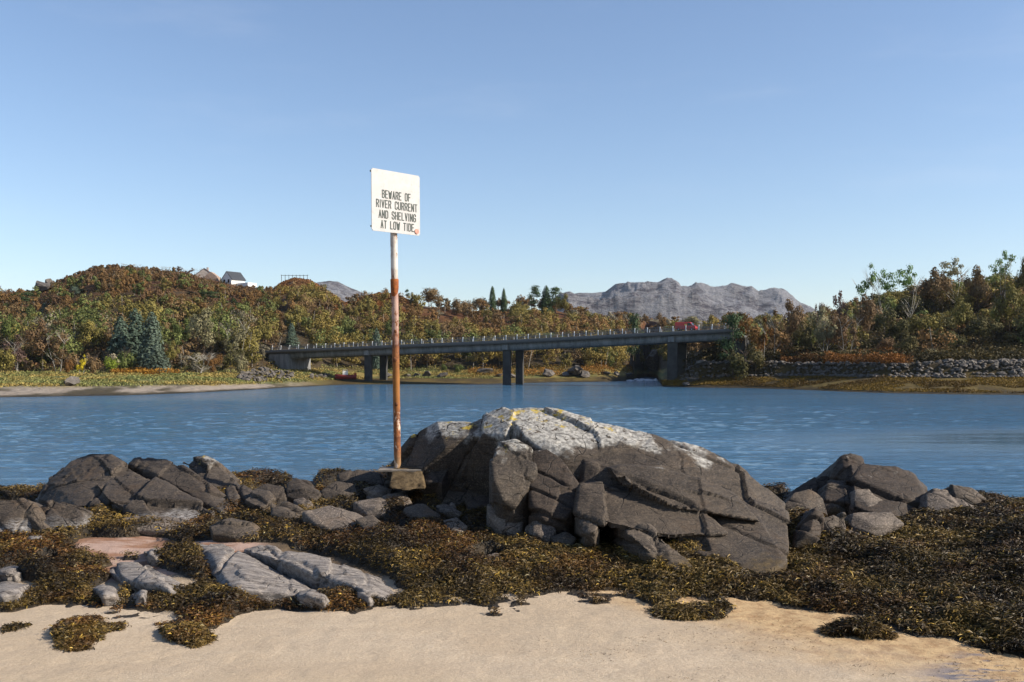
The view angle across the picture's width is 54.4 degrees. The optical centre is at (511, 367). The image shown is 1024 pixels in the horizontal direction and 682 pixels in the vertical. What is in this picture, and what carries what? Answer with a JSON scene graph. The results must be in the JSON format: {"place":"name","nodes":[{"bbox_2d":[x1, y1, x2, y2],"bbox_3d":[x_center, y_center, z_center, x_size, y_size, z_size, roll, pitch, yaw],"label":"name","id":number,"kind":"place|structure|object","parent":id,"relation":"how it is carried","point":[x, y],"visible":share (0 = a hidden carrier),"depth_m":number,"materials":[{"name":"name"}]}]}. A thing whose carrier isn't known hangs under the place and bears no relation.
{"place":"outdoors","nodes":[
{"label":"outdoors","id":0,"kind":"place"},
{"bbox_2d":[317,281,365,301],"bbox_3d":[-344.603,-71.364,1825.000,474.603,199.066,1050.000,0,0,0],"label":"distant hill","id":1,"kind":"structure","parent":0,"point":[341,290],"depth_m":1877.05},
{"bbox_2d":[0,281,1023,498],"bbox_3d":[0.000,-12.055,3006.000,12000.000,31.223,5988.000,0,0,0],"label":"river","id":2,"kind":"structure","parent":0,"point":[793,439],"depth_m":71.36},
{"bbox_2d":[0,481,1023,681],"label":"beach","id":3,"kind":"structure","parent":0,"point":[464,642],"depth_m":5.84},
{"bbox_2d":[0,566,22,582],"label":"rock","id":4,"kind":"object","parent":3,"relation":"on","point":[11,573],"visible":0.23,"depth_m":7.45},
{"bbox_2d":[0,498,31,532],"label":"rock","id":5,"kind":"object","parent":3,"relation":"on","point":[12,512],"visible":0.38,"depth_m":8.66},
{"bbox_2d":[0,581,31,605],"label":"rock","id":6,"kind":"object","parent":3,"relation":"on","point":[10,590],"visible":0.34,"depth_m":6.97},
{"bbox_2d":[24,500,54,532],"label":"rock","id":7,"kind":"object","parent":3,"relation":"on","point":[35,514],"visible":0.25,"depth_m":8.68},
{"bbox_2d":[40,500,93,529],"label":"rock","id":8,"kind":"object","parent":3,"relation":"on","point":[60,514],"visible":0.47,"depth_m":8.77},
{"bbox_2d":[42,613,111,652],"bbox_3d":[-2.711,1.626,6.206,0.399,0.121,0.904,0,0,-20],"label":"seaweed clump","id":9,"kind":"object","parent":3,"relation":"on","point":[81,633],"visible":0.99,"depth_m":6.08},
{"bbox_2d":[92,584,120,606],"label":"rock","id":10,"kind":"object","parent":3,"relation":"on","point":[108,595],"visible":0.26,"depth_m":6.92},
{"bbox_2d":[35,454,214,518],"bbox_3d":[-3.768,1.302,10.004,2.766,0.816,1.365,0,0,34],"label":"boulder","id":11,"kind":"object","parent":3,"relation":"on","point":[92,480],"visible":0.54,"depth_m":9.61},
{"bbox_2d":[109,562,183,596],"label":"slab","id":12,"kind":"structure","parent":3,"relation":"on","point":[137,575],"depth_m":7.35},
{"bbox_2d":[116,515,203,535],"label":"rock","id":13,"kind":"object","parent":3,"relation":"on","point":[149,529],"visible":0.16,"depth_m":8.78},
{"bbox_2d":[128,457,232,514],"bbox_3d":[-3.225,1.272,10.152,2.087,0.694,0.823,0,0,40],"label":"boulder","id":14,"kind":"object","parent":3,"relation":"on","point":[185,479],"visible":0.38,"depth_m":9.82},
{"bbox_2d":[155,619,220,648],"bbox_3d":[-2.047,1.639,6.208,0.323,0.118,0.735,0,0,-38],"label":"seaweed clump","id":15,"kind":"object","parent":3,"relation":"on","point":[193,634],"visible":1,"depth_m":6.08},
{"bbox_2d":[183,455,243,488],"bbox_3d":[-3.094,1.231,10.515,0.602,0.608,1.150,0,0,-41],"label":"boulder","id":16,"kind":"object","parent":3,"relation":"on","point":[213,472],"visible":0.39,"depth_m":10.31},
{"bbox_2d":[209,518,261,541],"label":"rock","id":17,"kind":"object","parent":3,"relation":"on","point":[229,530],"visible":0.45,"depth_m":8.45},
{"bbox_2d":[225,484,252,504],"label":"rock","id":18,"kind":"object","parent":3,"relation":"on","point":[234,493],"visible":0.28,"depth_m":9.58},
{"bbox_2d":[198,543,309,603],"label":"slab","id":19,"kind":"structure","parent":3,"relation":"on","point":[248,573],"depth_m":7.33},
{"bbox_2d":[245,488,276,510],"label":"rock","id":20,"kind":"object","parent":3,"relation":"on","point":[262,499],"visible":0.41,"depth_m":9.28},
{"bbox_2d":[251,484,287,505],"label":"rock","id":21,"kind":"object","parent":3,"relation":"on","point":[278,493],"visible":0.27,"depth_m":9.64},
{"bbox_2d":[270,502,304,520],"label":"rock","id":22,"kind":"object","parent":3,"relation":"on","point":[287,509],"visible":0.3,"depth_m":8.98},
{"bbox_2d":[286,478,321,502],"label":"rock","id":23,"kind":"object","parent":3,"relation":"on","point":[296,488],"visible":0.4,"depth_m":9.62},
{"bbox_2d":[296,589,329,609],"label":"slab","id":24,"kind":"structure","parent":3,"relation":"on","point":[308,597],"depth_m":6.78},
{"bbox_2d":[244,545,394,600],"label":"slab","id":25,"kind":"structure","parent":3,"relation":"on","point":[313,571],"depth_m":7.43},
{"bbox_2d":[302,506,362,532],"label":"rock","id":26,"kind":"object","parent":3,"relation":"on","point":[330,517],"visible":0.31,"depth_m":8.64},
{"bbox_2d":[321,481,359,499],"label":"rock","id":27,"kind":"object","parent":3,"relation":"on","point":[335,488],"visible":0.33,"depth_m":9.67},
{"bbox_2d":[337,470,384,486],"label":"rock","id":28,"kind":"object","parent":3,"relation":"on","point":[370,477],"visible":0.33,"depth_m":10.31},
{"bbox_2d":[355,584,377,606],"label":"rock","id":29,"kind":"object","parent":3,"relation":"on","point":[365,592],"depth_m":6.88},
{"bbox_2d":[353,498,392,519],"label":"rock","id":30,"kind":"object","parent":3,"relation":"on","point":[368,507],"visible":0.33,"depth_m":9.14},
{"bbox_2d":[363,485,393,499],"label":"rock","id":31,"kind":"object","parent":3,"relation":"on","point":[376,491],"visible":0.35,"depth_m":9.68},
{"bbox_2d":[382,491,412,505],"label":"rock","id":32,"kind":"object","parent":3,"relation":"on","point":[404,495],"visible":0.22,"depth_m":9.38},
{"bbox_2d":[378,465,429,489],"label":"plinth","id":33,"kind":"structure","parent":32,"relation":"on","point":[403,477],"depth_m":9.46,"materials":[{"name":"concrete"}]},
{"bbox_2d":[370,168,419,467],"bbox_3d":[-1.165,-0.433,9.723,0.107,2.948,0.627,0,0,43],"label":"warning sign","id":34,"kind":"object","parent":33,"relation":"on","point":[395,203],"visible":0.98,"depth_m":9.72,"materials":[{"name":"metal"}]},
{"bbox_2d":[403,504,440,519],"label":"rock","id":35,"kind":"object","parent":3,"relation":"on","point":[419,510],"visible":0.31,"depth_m":8.93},
{"bbox_2d":[420,468,448,501],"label":"boulder","id":36,"kind":"object","parent":3,"relation":"on","point":[436,482],"visible":0.28,"depth_m":9.52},
{"bbox_2d":[436,502,461,519],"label":"rock","id":37,"kind":"object","parent":3,"relation":"on","point":[450,510],"visible":0.43,"depth_m":9.09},
{"bbox_2d":[439,489,472,508],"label":"rock","id":38,"kind":"object","parent":3,"relation":"on","point":[457,498],"visible":0.25,"depth_m":9.55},
{"bbox_2d":[465,495,488,509],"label":"rock","id":39,"kind":"object","parent":3,"relation":"on","point":[476,502],"visible":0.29,"depth_m":9.24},
{"bbox_2d":[486,504,524,537],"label":"rock","id":40,"kind":"object","parent":3,"relation":"on","point":[496,524],"visible":0.3,"depth_m":8.48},
{"bbox_2d":[0,461,1023,657],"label":"seaweed","id":41,"kind":"object","parent":3,"relation":"on","point":[957,574],"visible":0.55,"depth_m":7.46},
{"bbox_2d":[489,439,537,529],"bbox_3d":[0.009,1.036,8.913,0.426,0.803,1.094,0,0,0],"label":"boulder","id":42,"kind":"object","parent":3,"relation":"on","point":[513,472],"visible":0.78,"depth_m":8.52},
{"bbox_2d":[524,521,555,542],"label":"rock","id":43,"kind":"object","parent":3,"relation":"on","point":[541,531],"visible":0.28,"depth_m":8.24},
{"bbox_2d":[527,449,578,535],"bbox_3d":[0.357,1.136,8.895,0.476,0.812,1.238,0,0,0],"label":"boulder","id":44,"kind":"object","parent":3,"relation":"on","point":[553,488],"visible":0.62,"depth_m":8.48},
{"bbox_2d":[550,532,576,546],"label":"rock","id":45,"kind":"object","parent":3,"relation":"on","point":[567,538],"visible":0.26,"depth_m":8.16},
{"bbox_2d":[574,517,599,548],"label":"boulder","id":46,"kind":"object","parent":3,"relation":"on","point":[587,532],"visible":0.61,"depth_m":8.00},
{"bbox_2d":[385,407,789,573],"bbox_3d":[0.494,1.131,9.473,4.494,1.501,2.546,0,0,25],"label":"boulder","id":47,"kind":"object","parent":3,"relation":"on","point":[722,507],"visible":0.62,"depth_m":8.91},
{"bbox_2d":[608,523,692,571],"bbox_3d":[1.083,1.522,8.022,0.467,0.564,1.330,0,0,-21],"label":"boulder","id":48,"kind":"object","parent":3,"relation":"on","point":[650,545],"visible":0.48,"depth_m":7.76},
{"bbox_2d":[646,600,727,621],"bbox_3d":[1.152,1.615,6.622,0.562,0.116,0.465,0,0,0],"label":"seaweed clump","id":49,"kind":"object","parent":3,"relation":"on","point":[676,610],"visible":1,"depth_m":6.52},
{"bbox_2d":[538,619,1023,681],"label":"seaweed scraps","id":50,"kind":"object","parent":3,"relation":"on","point":[820,649],"visible":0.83,"depth_m":5.62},
{"bbox_2d":[784,489,826,514],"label":"rock","id":51,"kind":"object","parent":3,"relation":"on","point":[810,499],"visible":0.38,"depth_m":9.58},
{"bbox_2d":[783,476,828,500],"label":"rock","id":52,"kind":"object","parent":3,"relation":"on","point":[814,484],"visible":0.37,"depth_m":10.51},
{"bbox_2d":[790,507,824,549],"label":"rock","id":53,"kind":"object","parent":3,"relation":"on","point":[809,529],"visible":0.5,"depth_m":8.31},
{"bbox_2d":[821,512,845,535],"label":"rock","id":54,"kind":"object","parent":3,"relation":"on","point":[837,520],"visible":0.23,"depth_m":8.45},
{"bbox_2d":[817,613,900,640],"bbox_3d":[2.112,1.597,6.148,0.497,0.167,0.451,0,0,0],"label":"seaweed clump","id":55,"kind":"object","parent":3,"relation":"on","point":[864,627],"visible":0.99,"depth_m":6.04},
{"bbox_2d":[848,489,882,514],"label":"rock","id":56,"kind":"object","parent":3,"relation":"on","point":[867,497],"visible":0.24,"depth_m":9.72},
{"bbox_2d":[816,453,926,515],"bbox_3d":[3.712,1.381,10.422,1.244,0.961,1.896,0,0,0],"label":"boulder","id":57,"kind":"object","parent":3,"relation":"on","point":[898,491],"visible":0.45,"depth_m":9.97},
{"bbox_2d":[844,512,903,538],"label":"rock","id":58,"kind":"object","parent":3,"relation":"on","point":[879,524],"visible":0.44,"depth_m":8.72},
{"bbox_2d":[918,488,975,512],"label":"rock","id":59,"kind":"object","parent":3,"relation":"on","point":[937,499],"visible":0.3,"depth_m":9.59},
{"bbox_2d":[944,484,985,504],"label":"rock","id":60,"kind":"object","parent":3,"relation":"on","point":[971,496],"visible":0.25,"depth_m":10.81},
{"bbox_2d":[0,268,1023,396],"bbox_3d":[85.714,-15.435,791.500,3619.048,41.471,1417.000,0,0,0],"label":"hillside","id":61,"kind":"structure","parent":0,"point":[641,369],"depth_m":200.62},
{"bbox_2d":[0,314,20,341],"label":"broadleaf tree","id":62,"kind":"object","parent":61,"relation":"on","point":[5,330],"visible":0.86,"depth_m":214.67,"materials":[{"name":"green plant"}]},
{"bbox_2d":[2,332,28,372],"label":"birch tree","id":63,"kind":"object","parent":61,"relation":"on","point":[18,352],"visible":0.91,"depth_m":190.07,"materials":[{"name":"brown plant"}]},
{"bbox_2d":[20,318,57,363],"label":"broadleaf tree","id":64,"kind":"object","parent":61,"relation":"on","point":[30,335],"visible":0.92,"depth_m":197.11,"materials":[{"name":"brown plant"}]},
{"bbox_2d":[46,332,68,371],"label":"birch tree","id":65,"kind":"object","parent":61,"relation":"on","point":[57,344],"visible":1,"depth_m":191.89,"materials":[{"name":"brown plant"}]},
{"bbox_2d":[76,319,106,353],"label":"broadleaf tree","id":66,"kind":"object","parent":61,"relation":"on","point":[89,327],"visible":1,"depth_m":204.14,"materials":[{"name":"green plant"}]},
{"bbox_2d":[101,316,135,363],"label":"spruce tree","id":67,"kind":"object","parent":61,"relation":"on","point":[118,336],"visible":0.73,"depth_m":198.97,"materials":[{"name":"green plant"}]},
{"bbox_2d":[116,345,136,369],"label":"bush","id":68,"kind":"object","parent":61,"relation":"on","point":[125,359],"visible":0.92,"depth_m":187.35,"materials":[{"name":"green plant"}]},
{"bbox_2d":[117,308,147,357],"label":"spruce tree","id":69,"kind":"object","parent":61,"relation":"on","point":[135,333],"visible":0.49,"depth_m":201.86,"materials":[{"name":"green plant"}]},
{"bbox_2d":[0,265,278,371],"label":"hill heather","id":70,"kind":"object","parent":61,"relation":"on","point":[213,283],"visible":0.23,"depth_m":261.36,"materials":[{"name":"brown plant"}]},
{"bbox_2d":[0,263,281,369],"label":"hill scrub","id":71,"kind":"object","parent":61,"relation":"on","point":[166,308],"visible":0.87,"depth_m":243.21,"materials":[{"name":"green plant"}]},
{"bbox_2d":[108,367,187,374],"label":"shore bracken","id":72,"kind":"object","parent":61,"relation":"on","point":[143,370],"visible":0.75,"depth_m":183.99,"materials":[{"name":"orange plant"}]},
{"bbox_2d":[133,311,169,367],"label":"spruce tree","id":73,"kind":"object","parent":61,"relation":"on","point":[154,339],"visible":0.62,"depth_m":195.99,"materials":[{"name":"green plant"}]},
{"bbox_2d":[142,342,170,373],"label":"spruce tree","id":74,"kind":"object","parent":61,"relation":"on","point":[159,361],"visible":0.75,"depth_m":186.12,"materials":[{"name":"green plant"}]},
{"bbox_2d":[184,306,214,354],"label":"broadleaf tree","id":75,"kind":"object","parent":61,"relation":"on","point":[198,327],"visible":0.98,"depth_m":207.04,"materials":[{"name":"green plant"}]},
{"bbox_2d":[221,313,250,353],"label":"birch tree","id":76,"kind":"object","parent":61,"relation":"on","point":[240,336],"visible":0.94,"depth_m":212.03,"materials":[{"name":"green plant"}]},
{"bbox_2d":[221,271,256,286],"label":"house","id":77,"kind":"structure","parent":61,"relation":"on","point":[233,278],"depth_m":349.56,"materials":[{"name":"paint"}]},
{"bbox_2d":[0,364,492,387],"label":"shore grass","id":78,"kind":"structure","parent":61,"relation":"on","point":[42,379],"depth_m":174.60,"materials":[{"name":"green plant"}]},
{"bbox_2d":[274,277,409,314],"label":"heather","id":79,"kind":"object","parent":61,"relation":"on","point":[301,281],"visible":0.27,"depth_m":335.99,"materials":[{"name":"brown plant"}]},
{"bbox_2d":[254,323,749,384],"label":"road bridge","id":80,"kind":"structure","parent":61,"relation":"on","point":[676,342],"depth_m":203.59,"materials":[{"name":"concrete"}]},
{"bbox_2d":[538,285,554,313],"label":"spruce tree","id":81,"kind":"object","parent":61,"relation":"on","point":[545,300],"visible":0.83,"depth_m":337.07,"materials":[{"name":"green plant"}]},
{"bbox_2d":[467,361,632,376],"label":"bank bracken","id":82,"kind":"object","parent":61,"relation":"on","point":[540,368],"visible":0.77,"depth_m":258.19,"materials":[{"name":"brown plant"}]},
{"bbox_2d":[625,311,642,374],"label":"pine tree","id":83,"kind":"object","parent":61,"relation":"on","point":[633,321],"visible":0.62,"depth_m":299.63,"materials":[{"name":"green plant"}]},
{"bbox_2d":[712,313,747,377],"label":"pine tree","id":84,"kind":"object","parent":61,"relation":"on","point":[732,321],"visible":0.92,"depth_m":178.04,"materials":[{"name":"green plant"}]},
{"bbox_2d":[722,345,754,380],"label":"bush","id":85,"kind":"object","parent":61,"relation":"on","point":[738,363],"visible":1,"depth_m":176.12,"materials":[{"name":"green plant"}]},
{"bbox_2d":[736,312,760,356],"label":"broadleaf tree","id":86,"kind":"object","parent":61,"relation":"on","point":[754,332],"visible":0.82,"depth_m":180.00,"materials":[{"name":"brown plant"}]},
{"bbox_2d":[743,341,765,373],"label":"broadleaf tree","id":87,"kind":"object","parent":61,"relation":"on","point":[758,359],"visible":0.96,"depth_m":177.46,"materials":[{"name":"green plant"}]},
{"bbox_2d":[756,316,773,358],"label":"birch tree","id":88,"kind":"object","parent":61,"relation":"on","point":[763,338],"visible":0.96,"depth_m":178.44,"materials":[{"name":"brown plant"}]},
{"bbox_2d":[765,307,786,356],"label":"birch tree","id":89,"kind":"object","parent":61,"relation":"on","point":[775,337],"visible":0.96,"depth_m":183.27,"materials":[{"name":"brown plant"}]},
{"bbox_2d":[782,298,807,345],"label":"broadleaf tree","id":90,"kind":"object","parent":61,"relation":"on","point":[794,316],"visible":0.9,"depth_m":199.12,"materials":[{"name":"brown plant"}]},
{"bbox_2d":[791,320,811,350],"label":"broadleaf tree","id":91,"kind":"object","parent":61,"relation":"on","point":[805,338],"visible":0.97,"depth_m":191.59,"materials":[{"name":"green plant"}]},
{"bbox_2d":[807,306,837,351],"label":"birch tree","id":92,"kind":"object","parent":61,"relation":"on","point":[821,331],"visible":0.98,"depth_m":180.11,"materials":[{"name":"green plant"}]},
{"bbox_2d":[660,373,1023,392],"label":"rockweed strip","id":93,"kind":"object","parent":61,"relation":"on","point":[725,380],"visible":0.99,"depth_m":146.86,"materials":[{"name":"brown plant"}]},
{"bbox_2d":[828,315,862,351],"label":"birch tree","id":94,"kind":"object","parent":61,"relation":"on","point":[842,322],"visible":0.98,"depth_m":177.73,"materials":[{"name":"brown plant"}]},
{"bbox_2d":[780,346,913,363],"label":"bracken","id":95,"kind":"object","parent":61,"relation":"on","point":[854,358],"visible":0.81,"depth_m":164.32,"materials":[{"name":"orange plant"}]},
{"bbox_2d":[679,360,1023,379],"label":"rubble","id":96,"kind":"object","parent":61,"relation":"on","point":[974,364],"visible":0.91,"depth_m":154.46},
{"bbox_2d":[682,337,1023,368],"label":"undergrowth","id":97,"kind":"object","parent":61,"relation":"on","point":[1017,353],"visible":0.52,"depth_m":166.76,"materials":[{"name":"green plant"}]},
{"bbox_2d":[853,263,881,334],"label":"birch tree","id":98,"kind":"object","parent":61,"relation":"on","point":[860,289],"visible":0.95,"depth_m":204.17,"materials":[{"name":"green plant"}]},
{"bbox_2d":[854,294,882,341],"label":"broadleaf tree","id":99,"kind":"object","parent":61,"relation":"on","point":[867,312],"visible":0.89,"depth_m":189.07,"materials":[{"name":"brown plant"}]},
{"bbox_2d":[720,272,1023,352],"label":"bank wood","id":100,"kind":"object","parent":61,"relation":"on","point":[895,300],"visible":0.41,"depth_m":208.74,"materials":[{"name":"green plant"}]},
{"bbox_2d":[727,300,1023,359],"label":"wood floor","id":101,"kind":"structure","parent":61,"relation":"on","point":[998,337],"depth_m":185.60,"materials":[{"name":"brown plant"}]},
{"bbox_2d":[872,268,896,329],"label":"birch tree","id":102,"kind":"object","parent":61,"relation":"on","point":[886,286],"visible":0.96,"depth_m":205.52,"materials":[{"name":"green plant"}]},
{"bbox_2d":[872,307,909,340],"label":"broadleaf tree","id":103,"kind":"object","parent":61,"relation":"on","point":[895,329],"visible":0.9,"depth_m":181.59,"materials":[{"name":"green plant"}]},
{"bbox_2d":[893,330,918,351],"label":"broadleaf tree","id":104,"kind":"object","parent":61,"relation":"on","point":[907,342],"visible":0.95,"depth_m":168.74,"materials":[{"name":"green plant"}]},
{"bbox_2d":[895,265,923,317],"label":"birch tree","id":105,"kind":"object","parent":61,"relation":"on","point":[909,281],"visible":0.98,"depth_m":205.95,"materials":[{"name":"green plant"}]},
{"bbox_2d":[902,312,929,338],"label":"broadleaf tree","id":106,"kind":"object","parent":61,"relation":"on","point":[914,323],"visible":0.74,"depth_m":182.93,"materials":[{"name":"green plant"}]},
{"bbox_2d":[917,267,955,312],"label":"broadleaf tree","id":107,"kind":"object","parent":61,"relation":"on","point":[929,291],"visible":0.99,"depth_m":211.39,"materials":[{"name":"brown plant"}]},
{"bbox_2d":[939,258,969,302],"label":"birch tree","id":108,"kind":"object","parent":61,"relation":"on","point":[954,271],"visible":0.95,"depth_m":214.09,"materials":[{"name":"green plant"}]},
{"bbox_2d":[943,294,975,332],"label":"broadleaf tree","id":109,"kind":"object","parent":61,"relation":"on","point":[964,309],"visible":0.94,"depth_m":182.08,"materials":[{"name":"green plant"}]},
{"bbox_2d":[963,264,991,312],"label":"broadleaf tree","id":110,"kind":"object","parent":61,"relation":"on","point":[978,289],"visible":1,"depth_m":207.68,"materials":[{"name":"brown plant"}]},
{"bbox_2d":[963,315,1004,342],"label":"broadleaf tree","id":111,"kind":"object","parent":61,"relation":"on","point":[985,319],"visible":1,"depth_m":175.46,"materials":[{"name":"green plant"}]},
{"bbox_2d":[988,250,1017,297],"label":"birch tree","id":112,"kind":"object","parent":61,"relation":"on","point":[1000,262],"visible":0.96,"depth_m":205.11,"materials":[{"name":"green plant"}]},
{"bbox_2d":[991,281,1023,332],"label":"broadleaf tree","id":113,"kind":"object","parent":61,"relation":"on","point":[1012,296],"visible":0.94,"depth_m":181.41,"materials":[{"name":"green plant"}]},
{"bbox_2d":[0,0,1023,310],"label":"sky","id":114,"kind":"structure","parent":0,"point":[797,147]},
{"bbox_2d":[556,278,816,323],"bbox_3d":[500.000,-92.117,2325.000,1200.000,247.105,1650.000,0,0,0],"label":"mountain","id":115,"kind":"structure","parent":0,"point":[668,298],"depth_m":2016.08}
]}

